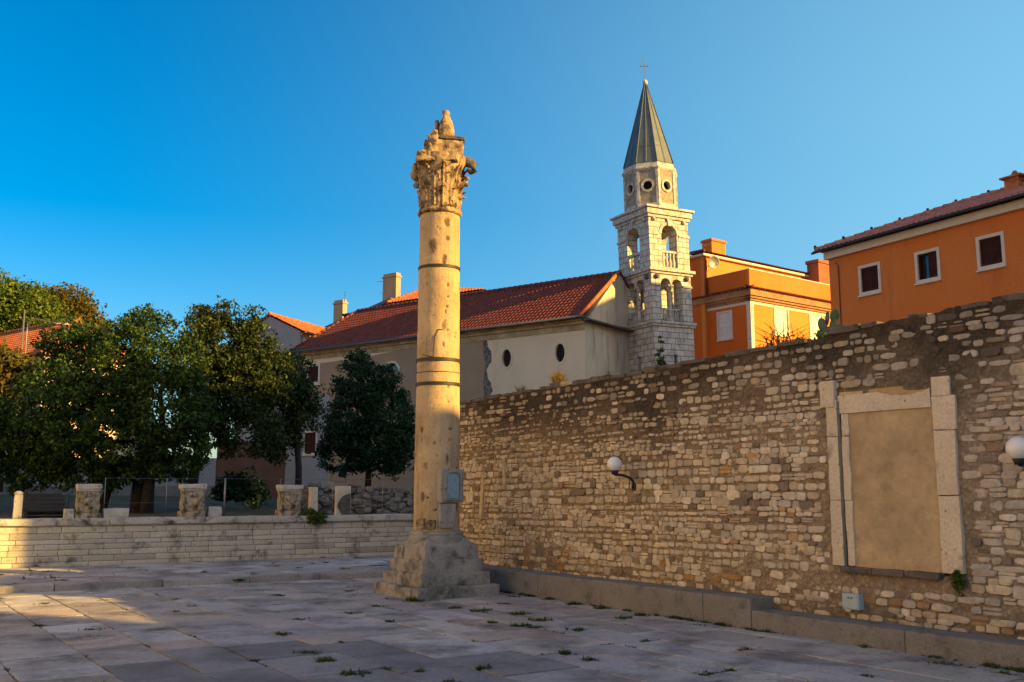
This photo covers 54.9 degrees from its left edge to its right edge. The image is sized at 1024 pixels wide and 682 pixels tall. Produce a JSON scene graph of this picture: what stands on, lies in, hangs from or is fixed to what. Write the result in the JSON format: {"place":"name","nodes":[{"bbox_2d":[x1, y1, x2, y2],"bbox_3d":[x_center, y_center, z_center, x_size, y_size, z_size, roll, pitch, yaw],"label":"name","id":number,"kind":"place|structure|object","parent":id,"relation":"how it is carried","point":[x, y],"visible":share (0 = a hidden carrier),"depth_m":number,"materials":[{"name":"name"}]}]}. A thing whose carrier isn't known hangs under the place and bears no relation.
{"place":"outdoors","nodes":[
{"label":"outdoors","id":0,"kind":"place"},
{"bbox_2d":[0,495,276,518],"bbox_3d":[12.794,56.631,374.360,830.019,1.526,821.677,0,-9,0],"label":"terrace ground","id":1,"kind":"structure","parent":0,"point":[232,508],"depth_m":40.25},
{"bbox_2d":[0,338,46,491],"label":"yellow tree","id":2,"kind":"object","parent":1,"relation":"on","point":[12,363],"visible":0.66,"depth_m":49.79,"materials":[{"name":"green plant"}]},
{"bbox_2d":[0,267,75,356],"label":"hill tree","id":3,"kind":"object","parent":1,"relation":"on","point":[17,299],"visible":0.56,"depth_m":78.21,"materials":[{"name":"green plant"}]},
{"bbox_2d":[10,310,67,494],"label":"street lamp","id":4,"kind":"object","parent":1,"relation":"on","point":[27,334],"visible":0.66,"depth_m":52.65,"materials":[{"name":"grey metal"}]},
{"bbox_2d":[22,493,68,517],"bbox_3d":[-11.933,4.304,25.271,1.184,0.786,0.698,5,-10,-28],"label":"slatted bench","id":5,"kind":"object","parent":1,"relation":"on","point":[26,510],"visible":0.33,"depth_m":25.39,"materials":[{"name":"brown wood"}]},
{"bbox_2d":[0,317,150,457],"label":"tiled house","id":6,"kind":"structure","parent":1,"relation":"on","point":[13,338],"depth_m":70.65,"materials":[{"name":"tile"}]},
{"bbox_2d":[34,281,119,337],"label":"hill tree","id":7,"kind":"object","parent":1,"relation":"on","point":[81,306],"visible":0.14,"depth_m":82.58,"materials":[{"name":"green plant"}]},
{"bbox_2d":[0,303,222,512],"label":"evergreen tree","id":8,"kind":"object","parent":1,"relation":"on","point":[46,443],"visible":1,"depth_m":32.95,"materials":[{"name":"green plant"}]},
{"bbox_2d":[0,442,285,496],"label":"garden wall","id":9,"kind":"structure","parent":1,"relation":"on","point":[215,468],"depth_m":52.95,"materials":[{"name":"grey paint"}]},
{"bbox_2d":[157,295,306,483],"bbox_3d":[-10.492,2.437,36.989,5.194,8.366,3.577,0,-9,0],"label":"evergreen tree","id":10,"kind":"object","parent":1,"relation":"on","point":[241,359],"visible":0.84,"depth_m":36.77,"materials":[{"name":"green plant"}]},
{"bbox_2d":[208,466,270,509],"bbox_3d":[-10.380,5.607,37.597,2.307,1.700,1.621,3,-9,-17],"label":"garden bush","id":11,"kind":"object","parent":1,"relation":"on","point":[242,486],"visible":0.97,"depth_m":37.37,"materials":[{"name":"green plant"}]},
{"bbox_2d":[104,477,397,516],"bbox_3d":[-5.919,4.577,28.382,10.869,1.216,0.051,5,-10,-28],"label":"wire fence","id":12,"kind":"object","parent":1,"relation":"on","point":[280,484],"visible":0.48,"depth_m":27.32,"materials":[{"name":"grey metal"}]},
{"bbox_2d":[235,312,325,484],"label":"gabled house","id":13,"kind":"structure","parent":1,"relation":"on","point":[292,332],"depth_m":71.42,"materials":[{"name":"grey paint"}]},
{"bbox_2d":[243,343,328,484],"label":"evergreen tree","id":14,"kind":"object","parent":1,"relation":"on","point":[303,399],"visible":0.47,"depth_m":40.68,"materials":[{"name":"green plant"}]},
{"bbox_2d":[308,487,317,510],"bbox_3d":[-6.545,5.287,32.304,0.254,0.986,0.408,5,-10,-28],"label":"square block","id":15,"kind":"object","parent":1,"relation":"on","point":[312,497],"depth_m":32.16,"materials":[{"name":"beige stone"}]},
{"bbox_2d":[301,482,413,514],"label":"rubble bank","id":16,"kind":"structure","parent":1,"relation":"on","point":[398,500],"depth_m":33.33,"materials":[{"name":"stone"}]},
{"bbox_2d":[312,346,415,486],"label":"round tree","id":17,"kind":"object","parent":1,"relation":"on","point":[352,437],"visible":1,"depth_m":45.41,"materials":[{"name":"green plant"}]},
{"bbox_2d":[325,272,485,327],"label":"hipped house","id":18,"kind":"structure","parent":1,"relation":"on","point":[391,287],"depth_m":79.56,"materials":[{"name":"beige paint"}]},
{"bbox_2d":[291,269,633,487],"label":"church","id":19,"kind":"structure","parent":1,"relation":"on","point":[530,334],"depth_m":57.79,"materials":[{"name":"beige paint"}]},
{"bbox_2d":[302,431,317,455],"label":"window","id":20,"kind":"structure","parent":19,"relation":"in","point":[310,437],"depth_m":65.28,"materials":[{"name":"brown glass"}]},
{"bbox_2d":[306,363,320,385],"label":"window","id":21,"kind":"structure","parent":19,"relation":"in","point":[315,372],"depth_m":65.73,"materials":[{"name":"white glass"}]},
{"bbox_2d":[329,458,346,481],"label":"window","id":22,"kind":"structure","parent":19,"relation":"in","point":[344,480],"depth_m":63.56,"materials":[{"name":"beige paint"}]},
{"bbox_2d":[386,361,399,370],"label":"arched window","id":23,"kind":"structure","parent":19,"relation":"in","point":[395,364],"depth_m":61.80,"materials":[{"name":"white glass"}]},
{"bbox_2d":[500,347,512,368],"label":"oval window","id":24,"kind":"structure","parent":19,"relation":"in","point":[508,357],"depth_m":56.70,"materials":[{"name":"beige paint"}]},
{"bbox_2d":[553,342,566,363],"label":"oval window","id":25,"kind":"structure","parent":19,"relation":"in","point":[561,350],"depth_m":54.58,"materials":[{"name":"beige paint"}]},
{"bbox_2d":[610,62,696,372],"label":"bell tower","id":26,"kind":"structure","parent":1,"relation":"on","point":[653,217],"depth_m":57.49,"materials":[{"name":"stone"}]},
{"bbox_2d":[644,238,830,358],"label":"terrace house","id":27,"kind":"structure","parent":1,"relation":"on","point":[735,300],"depth_m":65.38,"materials":[{"name":"orange paint"}]},
{"bbox_2d":[707,255,718,271],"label":"satellite dish","id":28,"kind":"object","parent":27,"relation":"attached to","point":[713,262],"visible":1,"depth_m":66.03,"materials":[{"name":"grey metal"}]},
{"bbox_2d":[716,310,732,341],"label":"window","id":29,"kind":"structure","parent":27,"relation":"in","point":[724,318],"depth_m":64.61,"materials":[{"name":"white glass"}]},
{"bbox_2d":[773,305,790,337],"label":"window","id":30,"kind":"structure","parent":27,"relation":"in","point":[779,317],"depth_m":64.80,"materials":[{"name":"white glass"}]},
{"bbox_2d":[809,311,822,339],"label":"window","id":31,"kind":"structure","parent":27,"relation":"in","point":[813,319],"depth_m":66.94,"materials":[{"name":"white glass"}]},
{"bbox_2d":[805,259,829,284],"bbox_3d":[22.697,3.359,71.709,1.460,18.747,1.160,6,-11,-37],"label":"chimney","id":32,"kind":"object","parent":27,"relation":"attached to","point":[818,270],"visible":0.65,"depth_m":72.56,"materials":[{"name":"orange paint"}]},
{"bbox_2d":[811,170,1023,325],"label":"orange house","id":33,"kind":"structure","parent":1,"relation":"on","point":[970,250],"depth_m":35.00,"materials":[{"name":"paint"}]},
{"bbox_2d":[858,261,882,297],"bbox_3d":[13.532,-2.303,37.079,0.330,1.212,1.089,5,-10,-29],"label":"window","id":34,"kind":"structure","parent":33,"relation":"in","point":[869,275],"depth_m":37.06,"materials":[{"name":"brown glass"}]},
{"bbox_2d":[914,247,941,285],"bbox_3d":[14.781,-2.634,34.883,0.330,1.212,1.089,5,-10,-29],"label":"window","id":35,"kind":"structure","parent":33,"relation":"in","point":[927,266],"depth_m":34.87,"materials":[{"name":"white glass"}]},
{"bbox_2d":[975,231,1007,272],"bbox_3d":[15.985,-2.953,32.765,0.330,1.212,1.089,5,-10,-29],"label":"window","id":36,"kind":"structure","parent":33,"relation":"in","point":[990,248],"depth_m":32.74,"materials":[{"name":"wood"}]},
{"bbox_2d":[0,555,393,584],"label":"paving","id":37,"kind":"structure","parent":0,"point":[79,573],"depth_m":23.28,"materials":[{"name":"stone"}]},
{"bbox_2d":[0,514,413,567],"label":"podium wall","id":38,"kind":"structure","parent":37,"relation":"on","point":[34,542],"depth_m":25.78,"materials":[{"name":"white stone"}]},
{"bbox_2d":[12,491,22,518],"bbox_3d":[-12.130,4.029,24.173,0.211,0.698,0.209,5,-10,-28],"label":"stone post","id":39,"kind":"object","parent":38,"relation":"on","point":[17,505],"visible":0.9,"depth_m":24.09,"materials":[{"name":"beige stone"}]},
{"bbox_2d":[63,509,73,517],"bbox_3d":[-11.239,4.387,24.951,0.256,0.266,0.420,4,-10,-27],"label":"stone slab","id":40,"kind":"object","parent":38,"relation":"on","point":[68,513],"depth_m":24.78,"materials":[{"name":"grey stone"}]},
{"bbox_2d":[74,484,101,517],"bbox_3d":[-10.818,4.096,25.128,0.620,0.896,0.658,5,-10,-28],"label":"stone altar","id":41,"kind":"object","parent":38,"relation":"on","point":[88,501],"visible":0.98,"depth_m":24.91,"materials":[{"name":"beige stone"}]},
{"bbox_2d":[101,508,128,517],"bbox_3d":[-10.220,4.440,25.379,0.638,0.280,0.414,4,-10,-27],"label":"stone slab","id":42,"kind":"object","parent":38,"relation":"on","point":[115,512],"depth_m":25.21,"materials":[{"name":"grey stone"}]},
{"bbox_2d":[177,484,207,516],"bbox_3d":[-8.559,4.274,26.370,0.664,0.895,0.707,5,-10,-28],"label":"stone altar","id":43,"kind":"object","parent":38,"relation":"on","point":[191,500],"visible":0.98,"depth_m":26.11,"materials":[{"name":"beige stone"}]},
{"bbox_2d":[205,506,221,516],"bbox_3d":[-8.087,4.625,26.677,0.368,0.303,0.513,5,-10,-28],"label":"stone slab","id":44,"kind":"object","parent":38,"relation":"on","point":[213,511],"depth_m":26.48,"materials":[{"name":"grey stone"}]},
{"bbox_2d":[275,484,302,515],"bbox_3d":[-6.243,4.469,27.590,0.642,0.889,0.693,5,-10,-28],"label":"stone altar","id":45,"kind":"object","parent":38,"relation":"on","point":[289,503],"visible":0.99,"depth_m":27.35,"materials":[{"name":"beige stone"}]},
{"bbox_2d":[298,507,327,524],"bbox_3d":[-5.532,4.874,27.422,0.809,0.520,0.619,-2,-9,14],"label":"plant","id":46,"kind":"object","parent":38,"relation":"on","point":[318,516],"visible":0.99,"depth_m":27.29,"materials":[{"name":"green plant"}]},
{"bbox_2d":[334,486,350,514],"bbox_3d":[-5.368,5.102,31.222,0.494,0.990,0.177,5,-10,-28],"label":"upright slab","id":47,"kind":"object","parent":38,"relation":"on","point":[342,493],"depth_m":31.15,"materials":[{"name":"beige stone"}]},
{"bbox_2d":[0,577,1023,681],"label":"paving","id":48,"kind":"structure","parent":0,"point":[234,627],"depth_m":12.90,"materials":[{"name":"stone"}]},
{"bbox_2d":[374,110,498,600],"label":"ancient column","id":49,"kind":"structure","parent":48,"relation":"on","point":[436,556],"depth_m":19.30,"materials":[{"name":"stone"}]},
{"bbox_2d":[483,564,773,628],"bbox_3d":[0.701,4.640,18.670,0.517,0.486,10.507,6,-10,-34],"label":"wall ledge","id":50,"kind":"object","parent":48,"relation":"on","point":[734,609],"depth_m":16.29,"materials":[{"name":"grey stone"}]},
{"bbox_2d":[459,292,1023,638],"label":"rubble wall","id":51,"kind":"structure","parent":48,"relation":"on","point":[876,467],"depth_m":14.40,"materials":[{"name":"stone"}]},
{"bbox_2d":[515,383,529,391],"bbox_3d":[0.235,1.018,20.822,0.430,0.279,0.448,-4,-9,23],"label":"grass clump","id":52,"kind":"object","parent":51,"relation":"on","point":[520,389],"visible":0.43,"depth_m":20.77,"materials":[{"name":"plant"}]},
{"bbox_2d":[546,368,569,382],"bbox_3d":[0.945,0.748,19.815,0.560,0.467,0.615,6,-10,-34],"label":"grass clump","id":53,"kind":"object","parent":51,"relation":"on","point":[558,378],"visible":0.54,"depth_m":19.70,"materials":[{"name":"yellow plant"}]},
{"bbox_2d":[607,457,635,490],"bbox_3d":[1.898,2.322,17.226,0.578,0.590,0.290,7,-11,-39],"label":"wall lamp","id":54,"kind":"object","parent":51,"relation":"attached to","point":[614,464],"visible":1,"depth_m":17.08,"materials":[{"name":"white glass"}]},
{"bbox_2d":[654,335,666,365],"bbox_3d":[2.630,0.239,17.456,0.274,0.694,0.275,6,-10,-34],"label":"climbing weed","id":55,"kind":"object","parent":51,"relation":"on","point":[661,361],"visible":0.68,"depth_m":17.45,"materials":[{"name":"green plant"}]},
{"bbox_2d":[748,315,811,347],"bbox_3d":[4.187,-0.099,15.395,0.595,0.600,1.146,6,-10,-34],"label":"bare shrub","id":56,"kind":"object","parent":51,"relation":"on","point":[771,343],"visible":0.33,"depth_m":15.35,"materials":[{"name":"brown plant"}]},
{"bbox_2d":[807,309,843,339],"bbox_3d":[4.682,-0.196,14.524,0.431,0.585,0.731,6,-10,-34],"label":"cactus","id":57,"kind":"object","parent":51,"relation":"on","point":[834,316],"visible":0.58,"depth_m":14.64,"materials":[{"name":"green plant"}]},
{"bbox_2d":[842,593,863,609],"bbox_3d":[4.643,3.537,13.377,0.193,0.208,0.262,6,-10,-34],"label":"junction box","id":58,"kind":"object","parent":51,"relation":"attached to","point":[853,601],"visible":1,"depth_m":13.30,"materials":[{"name":"grey paint"}]},
{"bbox_2d":[843,594,857,608],"bbox_3d":[4.580,3.530,13.334,0.010,0.174,0.220,6,-10,-34],"label":"door","id":59,"kind":"structure","parent":58,"relation":"in","point":[847,602],"depth_m":13.33,"materials":[{"name":"grey paint"}]},
{"bbox_2d":[819,376,966,579],"bbox_3d":[5.044,1.778,13.144,0.251,2.664,2.068,6,-10,-34],"label":"blocked doorway","id":60,"kind":"structure","parent":51,"relation":"in","point":[896,467],"depth_m":13.03,"materials":[{"name":"beige stone"}]},
{"bbox_2d":[949,570,966,596],"bbox_3d":[5.496,2.976,12.128,0.175,0.348,0.218,6,-10,-34],"label":"weed","id":61,"kind":"object","parent":51,"relation":"attached to","point":[958,581],"depth_m":12.11,"materials":[{"name":"green plant"}]},
{"bbox_2d":[1005,437,1023,466],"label":"wall lamp","id":62,"kind":"object","parent":51,"relation":"attached to","point":[1014,448],"visible":1,"depth_m":11.24,"materials":[{"name":"white glass"}]},
{"bbox_2d":[752,609,1023,669],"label":"wall ledge","id":63,"kind":"object","parent":48,"relation":"on","point":[1003,652],"depth_m":12.34,"materials":[{"name":"grey stone"}]},
{"bbox_2d":[0,556,1023,681],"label":"joint grass","id":64,"kind":"structure","parent":0,"point":[362,672],"depth_m":14.39,"materials":[{"name":"plant"}]},
{"bbox_2d":[0,0,1023,457],"label":"sky","id":65,"kind":"structure","parent":0,"point":[171,155],"materials":[{"name":"blue"}]},
{"label":"ground","id":66,"kind":"structure","parent":0,"visible":0},
{"bbox_2d":[0,570,382,593],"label":"step kerb","id":67,"kind":"structure","parent":66,"relation":"on","point":[109,584],"depth_m":20.73,"materials":[{"name":"stone"}]}
]}

